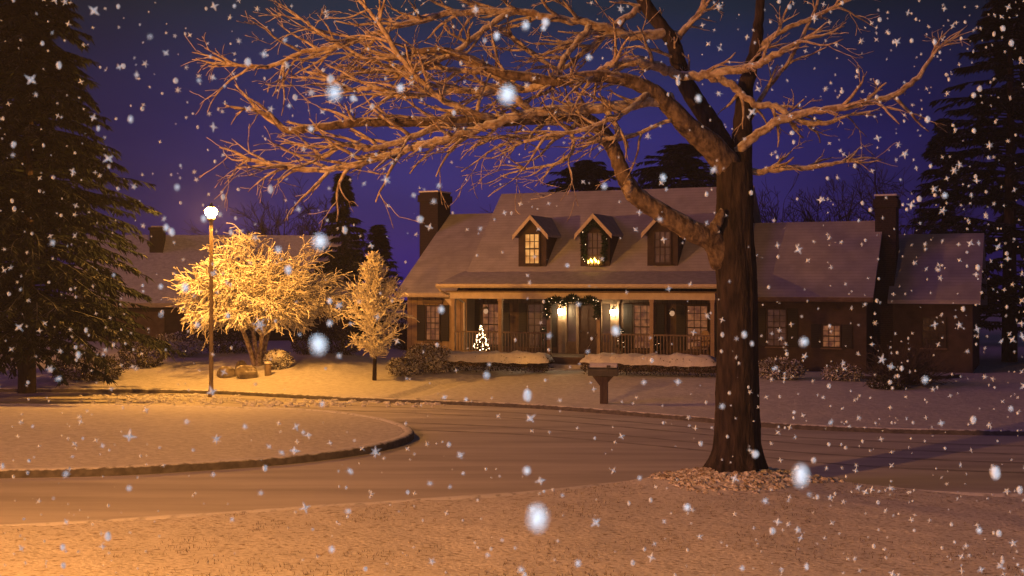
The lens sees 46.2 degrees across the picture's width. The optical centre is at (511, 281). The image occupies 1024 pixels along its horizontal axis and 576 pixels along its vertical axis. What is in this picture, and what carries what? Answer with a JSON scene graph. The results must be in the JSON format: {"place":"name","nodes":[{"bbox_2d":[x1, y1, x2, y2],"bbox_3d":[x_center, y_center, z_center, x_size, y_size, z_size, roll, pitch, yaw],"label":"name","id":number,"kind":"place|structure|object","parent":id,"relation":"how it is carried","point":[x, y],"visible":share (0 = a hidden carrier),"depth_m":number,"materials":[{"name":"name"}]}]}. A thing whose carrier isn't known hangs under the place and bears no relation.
{"place":"outdoors","nodes":[
{"label":"outdoors","id":0,"kind":"place"},
{"bbox_2d":[0,471,1023,575],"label":"snowy verge","id":1,"kind":"structure","parent":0,"point":[459,553],"depth_m":17.96,"materials":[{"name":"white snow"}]},
{"bbox_2d":[181,0,977,472],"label":"bare tree","id":2,"kind":"object","parent":1,"relation":"on","point":[727,242],"visible":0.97,"depth_m":22.63,"materials":[{"name":"brown plant"}]},
{"bbox_2d":[649,467,844,494],"bbox_3d":[4.615,3.725,22.946,3.488,0.334,2.685,0,0,-18],"label":"ground cover","id":3,"kind":"object","parent":1,"relation":"on","point":[770,476],"visible":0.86,"depth_m":22.49,"materials":[{"name":"white plant"}]},
{"bbox_2d":[0,387,1023,523],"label":"road","id":4,"kind":"structure","parent":0,"point":[553,462],"depth_m":26.10,"materials":[{"name":"white snow"}]},
{"bbox_2d":[0,404,413,477],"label":"island kerb","id":5,"kind":"structure","parent":4,"relation":"on","point":[406,436],"depth_m":25.72,"materials":[{"name":"concrete"}]},
{"bbox_2d":[0,404,402,467],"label":"island snow","id":6,"kind":"structure","parent":5,"relation":"on","point":[171,433],"depth_m":29.64,"materials":[{"name":"white snow"}]},
{"bbox_2d":[205,203,216,396],"bbox_3d":[-10.441,0.629,41.655,0.420,6.730,0.420,0,0,0],"label":"street lamp","id":7,"kind":"object","parent":4,"relation":"on","point":[211,212],"visible":0.94,"depth_m":41.59,"materials":[{"name":"metal"}]},
{"bbox_2d":[79,393,444,406],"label":"snow clods","id":8,"kind":"object","parent":4,"relation":"on","point":[159,398],"visible":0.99,"depth_m":39.77,"materials":[{"name":"white snow"}]},
{"bbox_2d":[0,388,1023,435],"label":"kerb","id":9,"kind":"structure","parent":4,"relation":"on","point":[934,431],"depth_m":37.11,"materials":[{"name":"concrete"}]},
{"bbox_2d":[0,481,1023,526],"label":"kerb","id":10,"kind":"structure","parent":4,"relation":"on","point":[476,496],"depth_m":20.91,"materials":[{"name":"concrete"}]},
{"bbox_2d":[44,398,1023,454],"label":"tyre track","id":11,"kind":"structure","parent":4,"relation":"on","point":[642,428],"depth_m":32.42,"materials":[{"name":"grey snow"}]},
{"bbox_2d":[60,394,1023,445],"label":"tyre track","id":12,"kind":"structure","parent":4,"relation":"on","point":[652,423],"depth_m":33.56,"materials":[{"name":"grey snow"}]},
{"bbox_2d":[399,422,1023,462],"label":"tyre track","id":13,"kind":"structure","parent":4,"relation":"on","point":[763,449],"depth_m":28.22,"materials":[{"name":"white snow"}]},
{"bbox_2d":[412,429,1023,473],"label":"tyre track","id":14,"kind":"structure","parent":4,"relation":"on","point":[765,457],"depth_m":27.11,"materials":[{"name":"white snow"}]},
{"bbox_2d":[0,302,1023,428],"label":"lawn","id":15,"kind":"structure","parent":0,"point":[346,375],"depth_m":41.93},
{"bbox_2d":[50,350,128,382],"bbox_3d":[-16.242,3.304,46.006,2.930,1.358,2.478,0,0,0],"label":"shrub","id":16,"kind":"object","parent":15,"relation":"on","point":[111,373],"visible":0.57,"depth_m":45.70,"materials":[{"name":"green plant"}]},
{"bbox_2d":[0,0,188,393],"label":"spruce tree","id":17,"kind":"object","parent":15,"relation":"on","point":[25,112],"visible":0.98,"depth_m":40.50,"materials":[{"name":"green plant"}]},
{"bbox_2d":[117,335,168,368],"bbox_3d":[-14.762,2.819,47.988,2.148,1.569,1.761,0,0,0],"label":"shrub","id":18,"kind":"object","parent":15,"relation":"on","point":[140,361],"visible":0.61,"depth_m":47.75,"materials":[{"name":"green plant"}]},
{"bbox_2d":[151,331,206,357],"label":"shrub","id":19,"kind":"object","parent":15,"relation":"on","point":[176,342],"visible":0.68,"depth_m":50.30,"materials":[{"name":"green plant"}]},
{"bbox_2d":[66,226,360,341],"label":"house","id":20,"kind":"structure","parent":15,"relation":"on","point":[164,254],"depth_m":63.22,"materials":[{"name":"brown"}]},
{"bbox_2d":[116,312,163,340],"bbox_3d":[-19.093,2.575,61.640,2.400,2.050,0.048,0,0,-6],"label":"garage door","id":21,"kind":"structure","parent":20,"relation":"in","point":[156,325],"depth_m":61.67,"materials":[{"name":"brown wood"}]},
{"bbox_2d":[191,319,208,337],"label":"window","id":22,"kind":"structure","parent":20,"relation":"in","point":[200,335],"depth_m":61.96,"materials":[{"name":"glass"}]},
{"bbox_2d":[234,326,251,337],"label":"window","id":23,"kind":"structure","parent":20,"relation":"in","point":[249,330],"depth_m":62.18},
{"bbox_2d":[280,317,298,337],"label":"window","id":24,"kind":"structure","parent":20,"relation":"in","point":[286,333],"depth_m":62.43,"materials":[{"name":"glass"}]},
{"bbox_2d":[217,366,235,377],"bbox_3d":[-10.956,3.533,46.206,0.676,0.569,0.800,0,0,-37],"label":"boulder","id":25,"kind":"object","parent":15,"relation":"on","point":[230,371],"visible":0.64,"depth_m":45.94,"materials":[{"name":"grey stone"}]},
{"bbox_2d":[200,327,258,353],"bbox_3d":[-12.289,2.617,51.977,2.686,1.330,2.146,0,0,0],"label":"shrub","id":26,"kind":"object","parent":15,"relation":"on","point":[226,341],"visible":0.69,"depth_m":51.73,"materials":[{"name":"green plant"}]},
{"bbox_2d":[235,360,246,368],"bbox_3d":[-10.555,3.372,46.991,0.619,0.583,0.470,0,0,0],"label":"boulder","id":27,"kind":"object","parent":15,"relation":"on","point":[240,362],"visible":0.36,"depth_m":46.89,"materials":[{"name":"grey stone"}]},
{"bbox_2d":[235,365,257,378],"bbox_3d":[-10.108,3.527,45.788,0.866,0.685,0.749,0,0,0],"label":"boulder","id":28,"kind":"object","parent":15,"relation":"on","point":[245,371],"visible":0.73,"depth_m":45.54,"materials":[{"name":"grey stone"}]},
{"bbox_2d":[181,196,324,234],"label":"bare tree","id":29,"kind":"object","parent":15,"relation":"on","point":[274,221],"visible":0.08,"depth_m":79.37,"materials":[{"name":"brown plant"}]},
{"bbox_2d":[163,223,359,365],"bbox_3d":[-10.130,0.592,47.609,8.062,5.816,7.040,0,0,0],"label":"ornamental tree","id":30,"kind":"object","parent":15,"relation":"on","point":[276,295],"visible":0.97,"depth_m":46.50,"materials":[{"name":"white plant"}]},
{"bbox_2d":[186,175,340,234],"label":"bare tree","id":31,"kind":"object","parent":15,"relation":"on","point":[300,227],"visible":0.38,"depth_m":72.34,"materials":[{"name":"brown plant"}]},
{"bbox_2d":[264,361,271,375],"bbox_3d":[-9.326,3.327,45.868,0.290,0.550,0.290,0,0,0],"label":"utility post","id":32,"kind":"object","parent":15,"relation":"on","point":[267,368],"visible":1,"depth_m":45.76,"materials":[{"name":"brown wood"}]},
{"bbox_2d":[263,348,295,369],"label":"shrub","id":33,"kind":"object","parent":15,"relation":"on","point":[279,357],"visible":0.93,"depth_m":46.74,"materials":[{"name":"green plant"}]},
{"bbox_2d":[289,327,331,354],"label":"shrub","id":34,"kind":"object","parent":15,"relation":"on","point":[308,350],"visible":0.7,"depth_m":50.79,"materials":[{"name":"green plant"}]},
{"bbox_2d":[296,173,383,336],"bbox_3d":[-8.974,-1.050,64.072,4.902,9.500,5.638,0,0,0],"label":"spruce tree","id":35,"kind":"object","parent":15,"relation":"on","point":[344,253],"visible":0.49,"depth_m":63.64,"materials":[{"name":"green plant"}]},
{"bbox_2d":[324,324,363,355],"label":"shrub","id":36,"kind":"object","parent":15,"relation":"on","point":[342,348],"visible":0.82,"depth_m":51.81,"materials":[{"name":"green plant"}]},
{"bbox_2d":[334,250,418,380],"bbox_3d":[-5.037,1.321,44.817,2.667,5.014,3.286,0,0,-35],"label":"ornamental tree","id":37,"kind":"object","parent":15,"relation":"on","point":[374,298],"visible":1,"depth_m":44.61,"materials":[{"name":"white plant"}]},
{"bbox_2d":[354,224,406,335],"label":"spruce tree","id":38,"kind":"object","parent":15,"relation":"on","point":[377,238],"visible":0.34,"depth_m":69.68,"materials":[{"name":"green plant"}]},
{"bbox_2d":[381,306,406,351],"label":"shrub","id":39,"kind":"object","parent":15,"relation":"on","point":[402,336],"visible":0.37,"depth_m":59.72,"materials":[{"name":"green plant"}]},
{"bbox_2d":[386,356,422,375],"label":"shrub","id":40,"kind":"object","parent":15,"relation":"on","point":[394,365],"visible":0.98,"depth_m":46.05,"materials":[{"name":"green plant"}]},
{"bbox_2d":[403,341,453,373],"bbox_3d":[-3.241,3.045,46.763,2.222,1.506,1.785,0,0,0],"label":"shrub","id":41,"kind":"object","parent":15,"relation":"on","point":[427,361],"visible":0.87,"depth_m":46.45,"materials":[{"name":"green plant"}]},
{"bbox_2d":[431,350,554,372],"bbox_3d":[-0.834,3.088,46.552,4.878,0.884,1.114,0,0,16],"label":"hedge","id":42,"kind":"object","parent":15,"relation":"on","point":[517,357],"visible":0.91,"depth_m":46.10,"materials":[{"name":"green plant"}]},
{"bbox_2d":[541,160,620,192],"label":"spruce tree","id":43,"kind":"object","parent":15,"relation":"on","point":[590,171],"visible":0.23,"depth_m":73.14,"materials":[{"name":"green plant"}]},
{"bbox_2d":[588,363,617,403],"bbox_3d":[2.875,3.279,37.837,0.930,1.435,0.358,0,0,10],"label":"mailbox","id":44,"kind":"object","parent":15,"relation":"on","point":[602,374],"visible":0.97,"depth_m":37.73,"materials":[{"name":"brown wood"}]},
{"bbox_2d":[579,352,716,376],"bbox_3d":[5.056,3.031,44.201,5.116,0.883,1.119,0,0,19],"label":"hedge","id":45,"kind":"object","parent":15,"relation":"on","point":[684,361],"visible":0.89,"depth_m":43.78,"materials":[{"name":"green plant"}]},
{"bbox_2d":[631,143,716,188],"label":"spruce tree","id":46,"kind":"object","parent":15,"relation":"on","point":[678,161],"visible":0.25,"depth_m":71.41,"materials":[{"name":"green plant"}]},
{"bbox_2d":[394,186,987,372],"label":"house","id":47,"kind":"structure","parent":15,"relation":"on","point":[644,266],"depth_m":48.41,"materials":[{"name":"beige"}]},
{"bbox_2d":[424,305,441,341],"bbox_3d":[-3.423,1.810,51.750,0.820,1.590,0.110,0,0,24],"label":"window","id":48,"kind":"structure","parent":47,"relation":"in","point":[432,314],"depth_m":51.78,"materials":[{"name":"brown glass"}]},
{"bbox_2d":[473,325,488,350],"bbox_3d":[-1.281,2.410,50.097,0.822,1.179,0.880,0,0,0],"label":"christmas tree","id":49,"kind":"object","parent":47,"relation":"on","point":[481,327],"visible":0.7,"depth_m":50.01,"materials":[{"name":"white plastic"}]},
{"bbox_2d":[481,303,497,346],"bbox_3d":[-0.907,1.865,51.506,1.000,1.880,0.110,0,0,24],"label":"window","id":50,"kind":"structure","parent":47,"relation":"in","point":[489,320],"depth_m":51.54,"materials":[{"name":"brown"}]},
{"bbox_2d":[527,303,546,347],"bbox_3d":[1.059,1.865,50.630,1.000,1.880,0.110,0,0,24],"label":"window","id":51,"kind":"structure","parent":47,"relation":"in","point":[535,312],"depth_m":50.69,"materials":[{"name":"brown glass"}]},
{"bbox_2d":[536,327,546,351],"bbox_3d":[1.300,2.426,49.650,0.678,1.147,0.632,0,0,0],"label":"potted evergreen","id":52,"kind":"object","parent":47,"relation":"on","point":[542,329],"visible":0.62,"depth_m":49.57,"materials":[{"name":"paint"}]},
{"bbox_2d":[542,293,600,319],"bbox_3d":[2.372,1.004,47.598,2.546,1.169,0.449,0,0,24],"label":"garland","id":53,"kind":"object","parent":47,"relation":"attached to","point":[588,299],"visible":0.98,"depth_m":47.52,"materials":[{"name":"plant"}]},
{"bbox_2d":[579,305,596,353],"bbox_3d":[3.184,1.990,49.674,0.880,2.020,0.122,0,0,24],"label":"door","id":54,"kind":"structure","parent":47,"relation":"in","point":[586,325],"depth_m":49.70,"materials":[{"name":"paint"}]},
{"bbox_2d":[586,257,600,266],"bbox_3d":[3.361,-0.810,49.534,0.600,0.380,0.140,0,0,24],"label":"candle stand","id":55,"kind":"object","parent":47,"relation":"on","point":[595,264],"visible":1,"depth_m":49.52,"materials":[{"name":"paint"}]},
{"bbox_2d":[579,219,608,263],"bbox_3d":[3.382,-1.657,49.574,1.318,1.911,0.419,0,0,24],"label":"garland","id":56,"kind":"object","parent":47,"relation":"attached to","point":[584,231],"visible":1,"depth_m":49.58,"materials":[{"name":"plant"}]},
{"bbox_2d":[617,328,627,353],"bbox_3d":[4.411,2.417,48.249,0.664,1.167,0.684,0,0,0],"label":"potted evergreen","id":57,"kind":"object","parent":47,"relation":"on","point":[621,330],"visible":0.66,"depth_m":48.17,"materials":[{"name":"paint"}]},
{"bbox_2d":[632,304,654,350],"bbox_3d":[5.342,1.865,48.724,1.000,1.880,0.110,0,0,24],"label":"window","id":58,"kind":"structure","parent":47,"relation":"in","point":[641,312],"depth_m":48.78,"materials":[{"name":"brown"}]},
{"bbox_2d":[648,336,661,353],"bbox_3d":[5.608,2.516,46.908,0.611,0.967,0.668,0,0,0],"label":"potted evergreen","id":59,"kind":"object","parent":47,"relation":"on","point":[655,345],"visible":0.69,"depth_m":46.83,"materials":[{"name":"paint"}]},
{"bbox_2d":[685,305,708,351],"bbox_3d":[7.379,1.865,47.817,1.000,1.880,0.110,0,0,24],"label":"window","id":60,"kind":"structure","parent":47,"relation":"in","point":[696,319],"depth_m":47.88,"materials":[{"name":"brown glass"}]},
{"bbox_2d":[691,330,709,355],"bbox_3d":[7.336,2.450,46.742,0.550,1.100,0.657,0,0,-31],"label":"wicker chair","id":61,"kind":"object","parent":47,"relation":"on","point":[705,332],"visible":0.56,"depth_m":46.77,"materials":[{"name":"brown wicker"}]},
{"bbox_2d":[765,308,787,347],"bbox_3d":[10.368,1.825,47.033,0.900,1.560,0.110,0,0,24],"label":"window","id":62,"kind":"structure","parent":47,"relation":"in","point":[776,318],"depth_m":47.06,"materials":[{"name":"brown glass"}]},
{"bbox_2d":[820,324,841,349],"bbox_3d":[12.292,2.125,46.176,0.820,0.960,0.110,0,0,24],"label":"window","id":63,"kind":"structure","parent":47,"relation":"in","point":[830,340],"depth_m":46.20,"materials":[{"name":"brown glass"}]},
{"bbox_2d":[920,316,946,349],"bbox_3d":[16.191,1.975,46.082,1.000,1.260,0.110,0,0,24],"label":"window","id":64,"kind":"structure","parent":47,"relation":"in","point":[933,335],"depth_m":46.12,"materials":[{"name":"black glass"}]},
{"bbox_2d":[758,356,807,379],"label":"shrub","id":65,"kind":"object","parent":15,"relation":"on","point":[781,365],"visible":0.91,"depth_m":42.22,"materials":[{"name":"green plant"}]},
{"bbox_2d":[756,173,852,222],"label":"bare tree","id":66,"kind":"object","parent":15,"relation":"on","point":[771,212],"visible":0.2,"depth_m":67.34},
{"bbox_2d":[819,362,864,381],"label":"shrub","id":67,"kind":"object","parent":15,"relation":"on","point":[839,375],"visible":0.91,"depth_m":41.81,"materials":[{"name":"green plant"}]},
{"bbox_2d":[763,153,928,232],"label":"bare tree","id":68,"kind":"object","parent":15,"relation":"on","point":[811,219],"visible":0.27,"depth_m":70.66,"materials":[{"name":"brown plant"}]},
{"bbox_2d":[865,374,906,389],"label":"shrub","id":69,"kind":"object","parent":15,"relation":"on","point":[872,384],"visible":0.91,"depth_m":39.31,"materials":[{"name":"green plant"}]},
{"bbox_2d":[833,374,961,379],"bbox_3d":[13.939,3.454,43.263,4.642,0.183,1.636,0,0,9],"label":"bed edging","id":70,"kind":"object","parent":15,"relation":"on","point":[953,376],"visible":0.14,"depth_m":43.19,"materials":[{"name":"grey stone"}]},
{"bbox_2d":[848,339,954,388],"bbox_3d":[13.150,2.853,40.364,3.415,1.962,3.086,0,0,-41],"label":"shrub","id":71,"kind":"object","parent":15,"relation":"on","point":[914,364],"visible":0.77,"depth_m":40.12,"materials":[{"name":"plant"}]},
{"bbox_2d":[836,147,1015,233],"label":"bare tree","id":72,"kind":"object","parent":15,"relation":"on","point":[915,231],"visible":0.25,"depth_m":72.75,"materials":[{"name":"brown plant"}]},
{"bbox_2d":[899,118,1017,334],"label":"spruce tree","id":73,"kind":"object","parent":15,"relation":"on","point":[933,152],"visible":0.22,"depth_m":65.83,"materials":[{"name":"green plant"}]},
{"bbox_2d":[914,0,1023,361],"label":"spruce tree","id":74,"kind":"object","parent":15,"relation":"on","point":[1000,63],"visible":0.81,"depth_m":51.70,"materials":[{"name":"green plant"}]},
{"bbox_2d":[0,0,1023,575],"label":"falling snow","id":75,"kind":"structure","parent":0,"point":[538,514],"depth_m":5.02,"materials":[{"name":"white snow"}]},
{"bbox_2d":[0,0,1023,304],"label":"sky","id":76,"kind":"structure","parent":0,"point":[184,144],"materials":[{"name":"blue"}]}
]}

